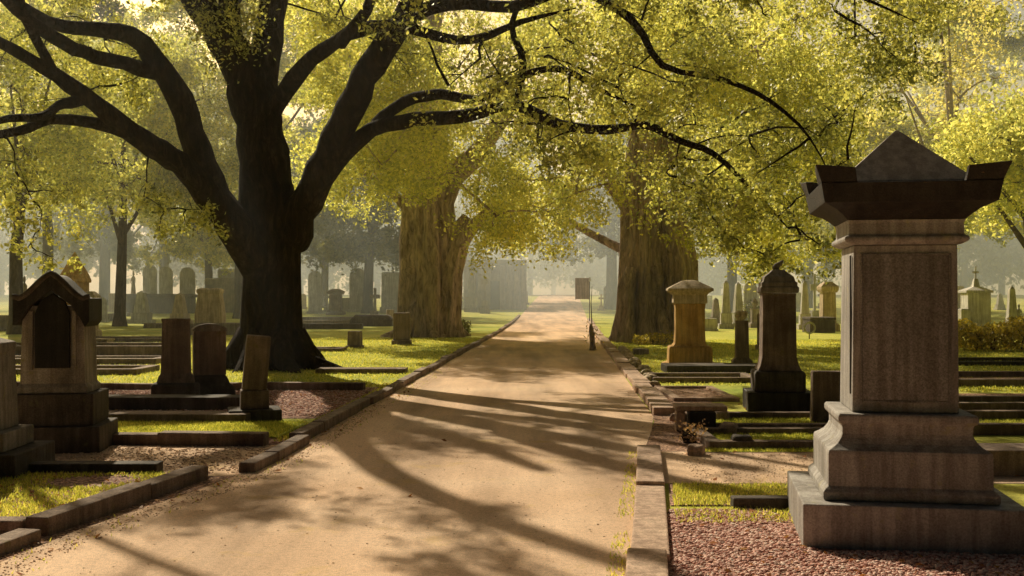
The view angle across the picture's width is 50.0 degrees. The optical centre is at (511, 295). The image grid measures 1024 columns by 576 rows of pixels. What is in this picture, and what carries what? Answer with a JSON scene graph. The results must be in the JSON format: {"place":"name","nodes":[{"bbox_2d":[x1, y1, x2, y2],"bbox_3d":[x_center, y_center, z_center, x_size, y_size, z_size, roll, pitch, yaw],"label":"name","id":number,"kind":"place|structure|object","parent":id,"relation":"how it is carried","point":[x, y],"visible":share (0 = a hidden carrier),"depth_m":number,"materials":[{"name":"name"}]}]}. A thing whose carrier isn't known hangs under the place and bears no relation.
{"place":"outdoors","nodes":[
{"label":"outdoors","id":0,"kind":"place"},
{"bbox_2d":[55,445,275,475],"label":"side path","id":1,"kind":"structure","parent":0,"point":[214,472],"depth_m":10.98,"materials":[{"name":"brown gravel"}]},
{"bbox_2d":[11,270,117,453],"bbox_3d":[-4.752,0.678,11.530,1.000,1.883,0.880,0,0,-8],"label":"gabled monument","id":2,"kind":"object","parent":1,"relation":"on","point":[63,398],"visible":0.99,"depth_m":11.23,"materials":[{"name":"stone"}]},
{"bbox_2d":[55,445,272,472],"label":"loose pebbles","id":3,"kind":"object","parent":1,"relation":"on","point":[104,457],"visible":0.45,"depth_m":10.94,"materials":[{"name":"brown gravel"}]},
{"bbox_2d":[0,295,652,575],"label":"path","id":4,"kind":"structure","parent":0,"point":[542,338],"depth_m":8.90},
{"bbox_2d":[11,374,636,575],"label":"path weeds","id":5,"kind":"object","parent":4,"relation":"on","point":[620,499],"visible":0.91,"depth_m":8.12,"materials":[{"name":"green plant"}]},
{"bbox_2d":[0,355,996,575],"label":"loose pebbles","id":6,"kind":"object","parent":4,"relation":"on","point":[254,478],"visible":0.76,"depth_m":9.57,"materials":[{"name":"brown gravel"}]},
{"bbox_2d":[0,377,1023,575],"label":"fallen leaves","id":7,"kind":"object","parent":4,"relation":"on","point":[712,542],"visible":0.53,"depth_m":8.37,"materials":[{"name":"brown plant"}]},
{"bbox_2d":[303,323,362,328],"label":"stone curb","id":8,"kind":"structure","parent":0,"point":[333,325],"depth_m":53.24,"materials":[{"name":"stone"}]},
{"bbox_2d":[0,295,1023,560],"bbox_3d":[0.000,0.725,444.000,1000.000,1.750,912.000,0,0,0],"label":"ground","id":9,"kind":"structure","parent":0,"point":[490,323],"depth_m":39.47,"materials":[{"name":"green plant"}]},
{"bbox_2d":[0,516,26,534],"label":"grave kerb","id":10,"kind":"structure","parent":9,"relation":"on","point":[9,523],"depth_m":7.29,"materials":[{"name":"stone"}]},
{"bbox_2d":[0,528,40,555],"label":"grave kerb","id":11,"kind":"structure","parent":9,"relation":"on","point":[15,540],"depth_m":6.95,"materials":[{"name":"stone"}]},
{"bbox_2d":[0,338,54,478],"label":"pedestal monument","id":12,"kind":"object","parent":9,"relation":"on","point":[21,449],"visible":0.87,"depth_m":9.92,"materials":[{"name":"stone"}]},
{"bbox_2d":[0,0,151,301],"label":"broadleaf tree","id":13,"kind":"object","parent":9,"relation":"on","point":[106,254],"visible":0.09,"depth_m":101.59,"materials":[{"name":"green plant"}]},
{"bbox_2d":[60,252,91,304],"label":"domed shrine","id":14,"kind":"object","parent":9,"relation":"on","point":[82,280],"visible":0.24,"depth_m":52.65,"materials":[{"name":"stone"}]},
{"bbox_2d":[0,0,158,334],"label":"broadleaf tree","id":15,"kind":"object","parent":9,"relation":"on","point":[80,156],"visible":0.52,"depth_m":45.54,"materials":[{"name":"green plant"}]},
{"bbox_2d":[15,365,159,374],"bbox_3d":[-10.299,1.565,22.948,5.404,0.174,1.503,0,0,0],"label":"grave surround","id":16,"kind":"object","parent":9,"relation":"on","point":[121,369],"visible":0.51,"depth_m":22.39,"materials":[{"name":"stone"}]},
{"bbox_2d":[15,342,160,355],"bbox_3d":[-12.550,1.475,29.700,6.903,0.350,2.201,0,0,0],"label":"grave surround","id":17,"kind":"object","parent":9,"relation":"on","point":[128,348],"visible":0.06,"depth_m":28.60,"materials":[{"name":"stone"}]},
{"bbox_2d":[15,356,160,364],"bbox_3d":[-11.151,1.556,26.301,5.704,0.193,1.402,0,0,0],"label":"grave surround","id":18,"kind":"object","parent":9,"relation":"on","point":[124,360],"visible":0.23,"depth_m":25.60,"materials":[{"name":"stone"}]},
{"bbox_2d":[21,336,161,341],"bbox_3d":[-14.499,1.556,39.000,5.005,0.193,2.002,0,0,0],"label":"grave surround","id":19,"kind":"object","parent":9,"relation":"on","point":[138,338],"visible":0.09,"depth_m":38.00,"materials":[{"name":"stone"}]},
{"bbox_2d":[29,461,162,472],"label":"grave kerb","id":20,"kind":"structure","parent":9,"relation":"on","point":[89,466],"depth_m":9.75,"materials":[{"name":"stone"}]},
{"bbox_2d":[0,473,210,515],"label":"lawn patch","id":21,"kind":"object","parent":9,"relation":"on","point":[84,480],"visible":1,"depth_m":9.24,"materials":[{"name":"green plant"}]},
{"bbox_2d":[0,0,213,271],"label":"broadleaf tree","id":22,"kind":"object","parent":9,"relation":"on","point":[46,248],"visible":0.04,"depth_m":77.65,"materials":[{"name":"green plant"}]},
{"bbox_2d":[26,465,207,535],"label":"grave kerb","id":23,"kind":"structure","parent":9,"relation":"on","point":[55,520],"depth_m":8.10,"materials":[{"name":"stone"}]},
{"bbox_2d":[44,476,233,543],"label":"path verge","id":24,"kind":"structure","parent":9,"relation":"on","point":[211,480],"depth_m":8.53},
{"bbox_2d":[127,290,155,322],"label":"obelisk","id":25,"kind":"object","parent":9,"relation":"on","point":[141,313],"visible":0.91,"depth_m":64.54,"materials":[{"name":"white stone"}]},
{"bbox_2d":[64,48,234,275],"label":"broadleaf tree","id":26,"kind":"object","parent":9,"relation":"on","point":[165,261],"visible":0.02,"depth_m":106.76,"materials":[{"name":"green plant"}]},
{"bbox_2d":[143,265,156,293],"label":"arched headstone","id":27,"kind":"object","parent":9,"relation":"on","point":[149,281],"visible":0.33,"depth_m":88.56,"materials":[{"name":"white stone"}]},
{"bbox_2d":[126,294,196,313],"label":"box tomb","id":28,"kind":"object","parent":9,"relation":"on","point":[161,303],"visible":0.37,"depth_m":83.50,"materials":[{"name":"stone"}]},
{"bbox_2d":[159,266,172,293],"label":"arched headstone","id":29,"kind":"object","parent":9,"relation":"on","point":[165,280],"visible":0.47,"depth_m":88.55,"materials":[{"name":"white stone"}]},
{"bbox_2d":[38,21,297,326],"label":"broadleaf tree","id":30,"kind":"object","parent":9,"relation":"on","point":[160,175],"visible":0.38,"depth_m":57.35,"materials":[{"name":"green plant"}]},
{"bbox_2d":[112,84,235,286],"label":"broadleaf tree","id":31,"kind":"object","parent":9,"relation":"on","point":[216,256],"visible":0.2,"depth_m":85.98,"materials":[{"name":"green plant"}]},
{"bbox_2d":[109,394,239,409],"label":"grave kerb","id":32,"kind":"structure","parent":9,"relation":"on","point":[171,401],"depth_m":15.36,"materials":[{"name":"stone"}]},
{"bbox_2d":[109,411,250,422],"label":"grave kerb","id":33,"kind":"structure","parent":9,"relation":"on","point":[167,416],"depth_m":13.72,"materials":[{"name":"stone"}]},
{"bbox_2d":[169,293,193,322],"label":"obelisk","id":34,"kind":"object","parent":9,"relation":"on","point":[179,310],"visible":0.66,"depth_m":64.61,"materials":[{"name":"stone"}]},
{"bbox_2d":[180,267,194,293],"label":"arched headstone","id":35,"kind":"object","parent":9,"relation":"on","point":[187,280],"visible":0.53,"depth_m":88.56,"materials":[{"name":"white stone"}]},
{"bbox_2d":[113,430,268,445],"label":"grave kerb","id":36,"kind":"structure","parent":9,"relation":"on","point":[212,438],"depth_m":11.70,"materials":[{"name":"stone"}]},
{"bbox_2d":[16,381,365,389],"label":"grave kerb","id":37,"kind":"structure","parent":9,"relation":"on","point":[283,386],"depth_m":18.65,"materials":[{"name":"stone"}]},
{"bbox_2d":[190,288,239,334],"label":"tapered tombstone","id":38,"kind":"object","parent":9,"relation":"on","point":[210,306],"visible":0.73,"depth_m":44.95,"materials":[{"name":"grey stone"}]},
{"bbox_2d":[205,278,233,312],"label":"box tomb","id":39,"kind":"object","parent":9,"relation":"on","point":[226,285],"visible":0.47,"depth_m":85.10,"materials":[{"name":"grey stone"}]},
{"bbox_2d":[97,0,361,318],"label":"broadleaf tree","id":40,"kind":"object","parent":9,"relation":"on","point":[143,15],"visible":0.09,"depth_m":72.39,"materials":[{"name":"green plant"}]},
{"bbox_2d":[109,387,378,442],"bbox_3d":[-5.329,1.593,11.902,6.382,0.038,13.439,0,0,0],"label":"red gravel","id":41,"kind":"structure","parent":9,"relation":"on","point":[322,395],"depth_m":16.73,"materials":[{"name":"brown gravel"}]},
{"bbox_2d":[151,318,199,393],"bbox_3d":[-5.243,0.985,17.136,0.720,1.270,0.480,0,0,-14],"label":"slab headstone","id":42,"kind":"object","parent":41,"relation":"on","point":[176,376],"visible":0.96,"depth_m":17.02,"materials":[{"name":"stone"}]},
{"bbox_2d":[191,323,235,393],"bbox_3d":[-4.850,1.029,17.585,0.760,1.182,0.660,0,0,-20],"label":"arched headstone","id":43,"kind":"object","parent":41,"relation":"on","point":[209,357],"visible":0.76,"depth_m":17.42,"materials":[{"name":"stone"}]},
{"bbox_2d":[227,334,281,421],"bbox_3d":[-3.332,1.059,14.194,0.660,1.121,0.600,0,0,-16],"label":"leaning headstone","id":44,"kind":"object","parent":9,"relation":"on","point":[254,396],"visible":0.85,"depth_m":14.06,"materials":[{"name":"stone"}]},
{"bbox_2d":[239,435,308,472],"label":"path kerb","id":45,"kind":"structure","parent":9,"relation":"on","point":[278,452],"depth_m":10.57,"materials":[{"name":"stone"}]},
{"bbox_2d":[306,271,323,313],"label":"arched headstone","id":46,"kind":"object","parent":9,"relation":"on","point":[314,294],"visible":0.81,"depth_m":83.67,"materials":[{"name":"white stone"}]},
{"bbox_2d":[326,289,345,314],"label":"pedestal tomb","id":47,"kind":"object","parent":9,"relation":"on","point":[335,302],"visible":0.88,"depth_m":81.15,"materials":[{"name":"grey stone"}]},
{"bbox_2d":[287,125,396,307],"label":"broadleaf tree","id":48,"kind":"object","parent":9,"relation":"on","point":[325,273],"visible":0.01,"depth_m":95.56,"materials":[{"name":"green plant"}]},
{"bbox_2d":[287,108,401,313],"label":"broadleaf tree","id":49,"kind":"object","parent":9,"relation":"on","point":[371,244],"visible":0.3,"depth_m":81.53,"materials":[{"name":"green plant"}]},
{"bbox_2d":[345,331,363,347],"bbox_3d":[-4.874,1.391,34.072,0.453,0.617,0.600,0,0,7],"label":"block headstone","id":50,"kind":"object","parent":9,"relation":"on","point":[354,339],"visible":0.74,"depth_m":33.88,"materials":[{"name":"brown stone"}]},
{"bbox_2d":[346,268,363,311],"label":"arched headstone","id":51,"kind":"object","parent":9,"relation":"on","point":[356,281],"visible":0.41,"depth_m":86.92,"materials":[{"name":"white stone"}]},
{"bbox_2d":[315,367,407,373],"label":"grave surround","id":52,"kind":"object","parent":9,"relation":"on","point":[355,370],"visible":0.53,"depth_m":22.60,"materials":[{"name":"stone"}]},
{"bbox_2d":[350,314,392,325],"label":"dark tomb","id":53,"kind":"object","parent":9,"relation":"on","point":[374,320],"visible":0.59,"depth_m":57.78,"materials":[{"name":"stone"}]},
{"bbox_2d":[380,272,398,312],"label":"block headstone","id":54,"kind":"object","parent":9,"relation":"on","point":[389,289],"visible":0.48,"depth_m":85.16,"materials":[{"name":"white stone"}]},
{"bbox_2d":[391,313,411,344],"bbox_3d":[-3.646,1.125,36.287,0.634,1.149,0.600,0,0,-2],"label":"block headstone","id":55,"kind":"object","parent":9,"relation":"on","point":[401,328],"visible":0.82,"depth_m":36.10,"materials":[{"name":"brown stone"}]},
{"bbox_2d":[289,315,519,438],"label":"path kerb","id":56,"kind":"structure","parent":9,"relation":"on","point":[314,428],"depth_m":16.41,"materials":[{"name":"stone"}]},
{"bbox_2d":[244,0,607,337],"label":"old tree","id":57,"kind":"object","parent":9,"relation":"on","point":[428,177],"visible":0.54,"depth_m":39.22,"materials":[{"name":"green plant"}]},
{"bbox_2d":[392,102,546,259],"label":"broadleaf tree","id":58,"kind":"object","parent":9,"relation":"on","point":[458,212],"visible":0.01,"depth_m":116.95,"materials":[{"name":"green plant"}]},
{"bbox_2d":[464,265,479,311],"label":"obelisk","id":59,"kind":"object","parent":9,"relation":"on","point":[471,301],"visible":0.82,"depth_m":86.69,"materials":[{"name":"grey stone"}]},
{"bbox_2d":[463,260,526,308],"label":"mausoleum","id":60,"kind":"structure","parent":9,"relation":"on","point":[506,287],"depth_m":91.78,"materials":[{"name":"grey stone"}]},
{"bbox_2d":[490,281,499,308],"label":"door","id":61,"kind":"structure","parent":60,"relation":"in","point":[494,285],"depth_m":91.95,"materials":[{"name":"grey metal"}]},
{"bbox_2d":[0,0,1021,372],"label":"oak tree","id":62,"kind":"object","parent":9,"relation":"on","point":[262,226],"visible":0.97,"depth_m":22.39,"materials":[{"name":"green plant"}]},
{"bbox_2d":[0,401,1022,522],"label":"grass","id":63,"kind":"structure","parent":9,"relation":"on","point":[179,425],"depth_m":9.15,"materials":[{"name":"green plant"}]},
{"bbox_2d":[0,105,1023,294],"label":"woods","id":64,"kind":"object","parent":9,"relation":"on","point":[992,261],"visible":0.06,"depth_m":153.93,"materials":[{"name":"green plant"}]},
{"bbox_2d":[526,112,630,309],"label":"broadleaf tree","id":65,"kind":"object","parent":9,"relation":"on","point":[611,272],"visible":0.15,"depth_m":91.61,"materials":[{"name":"green plant"}]},
{"bbox_2d":[575,277,590,320],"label":"notice board","id":66,"kind":"object","parent":9,"relation":"on","point":[582,288],"visible":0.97,"depth_m":65.96,"materials":[{"name":"brown wood"}]},
{"bbox_2d":[587,318,674,414],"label":"path kerb","id":67,"kind":"structure","parent":9,"relation":"on","point":[655,400],"depth_m":19.10,"materials":[{"name":"beige stone"}]},
{"bbox_2d":[625,445,669,575],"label":"edging slab","id":68,"kind":"structure","parent":9,"relation":"on","point":[648,552],"depth_m":7.55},
{"bbox_2d":[631,330,673,344],"bbox_3d":[4.624,1.370,36.225,1.534,0.497,1.303,0,0,0],"label":"cushion plant","id":69,"kind":"object","parent":9,"relation":"on","point":[655,338],"visible":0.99,"depth_m":35.94,"materials":[{"name":"green plant"}]},
{"bbox_2d":[646,413,707,451],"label":"path verge","id":70,"kind":"structure","parent":9,"relation":"on","point":[663,434],"depth_m":12.48,"materials":[{"name":"brown soil"}]},
{"bbox_2d":[673,418,707,442],"bbox_3d":[1.948,1.472,11.967,0.397,0.293,0.414,0,0,0],"label":"dry plant","id":71,"kind":"object","parent":70,"relation":"on","point":[687,437],"visible":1,"depth_m":11.91,"materials":[{"name":"brown plant"}]},
{"bbox_2d":[453,0,918,342],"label":"old tree","id":72,"kind":"object","parent":9,"relation":"on","point":[657,258],"visible":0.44,"depth_m":35.58,"materials":[{"name":"green plant"}]},
{"bbox_2d":[662,280,714,362],"bbox_3d":[4.145,0.625,25.645,1.240,1.990,1.100,0,0,5],"label":"sandstone pedestal","id":73,"kind":"object","parent":9,"relation":"on","point":[689,302],"visible":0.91,"depth_m":25.31,"materials":[{"name":"beige stone"}]},
{"bbox_2d":[666,388,722,396],"bbox_3d":[2.950,1.580,17.750,0.832,0.001,2.132,0,0,0],"label":"gravel bed","id":74,"kind":"object","parent":9,"relation":"on","point":[692,392],"visible":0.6,"depth_m":17.97,"materials":[{"name":"beige gravel"}]},
{"bbox_2d":[654,386,739,401],"bbox_3d":[2.950,1.595,17.751,1.004,0.113,2.302,0,0,0],"label":"grave surround","id":75,"kind":"object","parent":9,"relation":"on","point":[726,397],"visible":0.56,"depth_m":16.88,"materials":[{"name":"grey stone"}]},
{"bbox_2d":[673,403,726,431],"bbox_3d":[2.229,1.470,13.014,0.600,0.360,0.460,0,0,3],"label":"stone bench","id":76,"kind":"object","parent":9,"relation":"on","point":[698,412],"visible":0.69,"depth_m":12.85,"materials":[{"name":"black stone"}]},
{"bbox_2d":[651,372,750,382],"bbox_3d":[3.600,1.576,20.900,2.002,0.152,1.402,0,0,0],"label":"grave surround","id":77,"kind":"object","parent":9,"relation":"on","point":[714,377],"visible":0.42,"depth_m":20.21,"materials":[{"name":"stone"}]},
{"bbox_2d":[661,363,756,372],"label":"ledger slab","id":78,"kind":"structure","parent":9,"relation":"on","point":[704,367],"depth_m":22.72,"materials":[{"name":"stone"}]},
{"bbox_2d":[616,86,833,311],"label":"broadleaf tree","id":79,"kind":"object","parent":9,"relation":"on","point":[731,280],"visible":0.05,"depth_m":81.59,"materials":[{"name":"green plant"}]},
{"bbox_2d":[718,280,733,328],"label":"obelisk","id":80,"kind":"object","parent":9,"relation":"on","point":[725,318],"visible":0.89,"depth_m":53.64,"materials":[{"name":"white stone"}]},
{"bbox_2d":[731,282,744,326],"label":"obelisk","id":81,"kind":"object","parent":9,"relation":"on","point":[737,303],"visible":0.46,"depth_m":56.43,"materials":[{"name":"white stone"}]},
{"bbox_2d":[731,310,752,362],"bbox_3d":[5.327,0.975,25.445,0.440,1.290,0.400,0,0,4],"label":"stone pillar grave marker","id":82,"kind":"object","parent":9,"relation":"on","point":[741,340],"visible":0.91,"depth_m":25.31,"materials":[{"name":"grey stone"}]},
{"bbox_2d":[689,427,822,448],"bbox_3d":[3.124,1.581,12.049,2.154,0.143,1.303,0,0,0],"label":"grave surround","id":83,"kind":"object","parent":9,"relation":"on","point":[709,440],"visible":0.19,"depth_m":11.52,"materials":[{"name":"stone"}]},
{"bbox_2d":[685,411,826,426],"bbox_3d":[3.226,1.575,13.575,1.955,0.153,1.453,0,0,0],"label":"grave surround","id":84,"kind":"object","parent":9,"relation":"on","point":[776,414],"visible":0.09,"depth_m":14.15,"materials":[{"name":"stone"}]},
{"bbox_2d":[730,495,787,509],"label":"grave kerb","id":85,"kind":"structure","parent":9,"relation":"on","point":[777,502],"depth_m":8.21,"materials":[{"name":"stone"}]},
{"bbox_2d":[717,419,809,422],"bbox_3d":[3.225,1.580,13.575,1.770,0.001,1.270,0,0,0],"label":"lawn patch","id":86,"kind":"object","parent":9,"relation":"on","point":[768,421],"depth_m":13.82,"materials":[{"name":"green plant"}]},
{"bbox_2d":[810,370,839,422],"bbox_3d":[3.951,1.280,13.751,0.400,0.680,0.240,0,0,8],"label":"plain headstone","id":87,"kind":"object","parent":86,"relation":"on","point":[824,386],"visible":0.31,"depth_m":13.65,"materials":[{"name":"brown stone"}]},
{"bbox_2d":[743,260,809,411],"bbox_3d":[3.748,0.556,15.486,0.900,2.127,0.840,0,0,7],"label":"pillar monument","id":88,"kind":"object","parent":9,"relation":"on","point":[778,378],"visible":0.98,"depth_m":15.25,"materials":[{"name":"black stone"}]},
{"bbox_2d":[797,281,810,329],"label":"obelisk","id":89,"kind":"object","parent":9,"relation":"on","point":[804,309],"visible":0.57,"depth_m":52.41,"materials":[{"name":"white stone"}]},
{"bbox_2d":[738,69,893,307],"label":"broadleaf tree","id":90,"kind":"object","parent":9,"relation":"on","point":[809,281],"visible":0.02,"depth_m":92.81,"materials":[{"name":"green plant"}]},
{"bbox_2d":[802,317,835,332],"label":"box tomb","id":91,"kind":"object","parent":9,"relation":"on","point":[824,324],"visible":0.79,"depth_m":47.74,"materials":[{"name":"stone"}]},
{"bbox_2d":[817,282,839,330],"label":"pedestal tomb","id":92,"kind":"object","parent":9,"relation":"on","point":[827,305],"visible":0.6,"depth_m":49.89,"materials":[{"name":"stone"}]},
{"bbox_2d":[779,98,1023,251],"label":"broadleaf tree","id":93,"kind":"object","parent":9,"relation":"on","point":[907,128],"visible":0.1,"depth_m":65.01,"materials":[{"name":"green plant"}]},
{"bbox_2d":[842,0,1023,247],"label":"broadleaf tree","id":94,"kind":"object","parent":9,"relation":"on","point":[1012,43],"visible":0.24,"depth_m":82.08,"materials":[{"name":"green plant"}]},
{"bbox_2d":[844,0,1023,157],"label":"broadleaf tree","id":95,"kind":"object","parent":9,"relation":"on","point":[949,97],"visible":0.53,"depth_m":60.37,"materials":[{"name":"green plant"}]},
{"bbox_2d":[910,74,1023,247],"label":"broadleaf tree","id":96,"kind":"object","parent":9,"relation":"on","point":[1003,140],"visible":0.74,"depth_m":43.30,"materials":[{"name":"green plant"}]},
{"bbox_2d":[958,266,993,328],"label":"white tomb","id":97,"kind":"object","parent":9,"relation":"on","point":[975,298],"visible":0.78,"depth_m":44.22,"materials":[{"name":"stone"}]},
{"bbox_2d":[958,357,1023,365],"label":"grave surround","id":98,"kind":"object","parent":9,"relation":"on","point":[992,361],"depth_m":25.21,"materials":[{"name":"stone"}]},
{"bbox_2d":[958,315,1023,350],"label":"clipped hedge","id":99,"kind":"object","parent":9,"relation":"on","point":[992,336],"visible":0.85,"depth_m":31.96,"materials":[{"name":"green plant"}]},
{"bbox_2d":[959,395,1023,409],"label":"grave surround","id":100,"kind":"object","parent":9,"relation":"on","point":[1004,402],"visible":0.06,"depth_m":15.25,"materials":[{"name":"stone"}]},
{"bbox_2d":[959,371,1023,386],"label":"grave surround","id":101,"kind":"object","parent":9,"relation":"on","point":[991,382],"visible":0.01,"depth_m":19.40,"materials":[{"name":"grey stone"}]},
{"bbox_2d":[964,410,1023,434],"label":"grave surround","id":102,"kind":"object","parent":9,"relation":"on","point":[998,429],"depth_m":12.60,"materials":[{"name":"stone"}]},
{"bbox_2d":[978,443,1023,475],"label":"grave kerb","id":103,"kind":"structure","parent":9,"relation":"on","point":[1008,459],"depth_m":9.71,"materials":[{"name":"brown stone"}]},
{"bbox_2d":[1002,286,1021,337],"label":"obelisk","id":104,"kind":"object","parent":9,"relation":"on","point":[1011,308],"visible":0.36,"depth_m":42.40,"materials":[{"name":"white stone"}]},
{"bbox_2d":[0,0,1023,294],"label":"sky","id":105,"kind":"structure","parent":0,"point":[94,285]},
{"bbox_2d":[661,452,1023,482],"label":"side path","id":106,"kind":"structure","parent":0,"point":[674,469],"depth_m":10.21,"materials":[{"name":"beige gravel"}]},
{"bbox_2d":[667,508,1023,575],"bbox_3d":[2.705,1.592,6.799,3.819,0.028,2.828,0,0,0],"label":"red gravel","id":107,"kind":"structure","parent":0,"point":[1013,565],"depth_m":6.69,"materials":[{"name":"red gravel"}]},
{"bbox_2d":[787,130,1023,555],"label":"granite monument","id":108,"kind":"object","parent":107,"relation":"on","point":[903,459],"visible":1,"depth_m":7.13,"materials":[{"name":"grey stone"}]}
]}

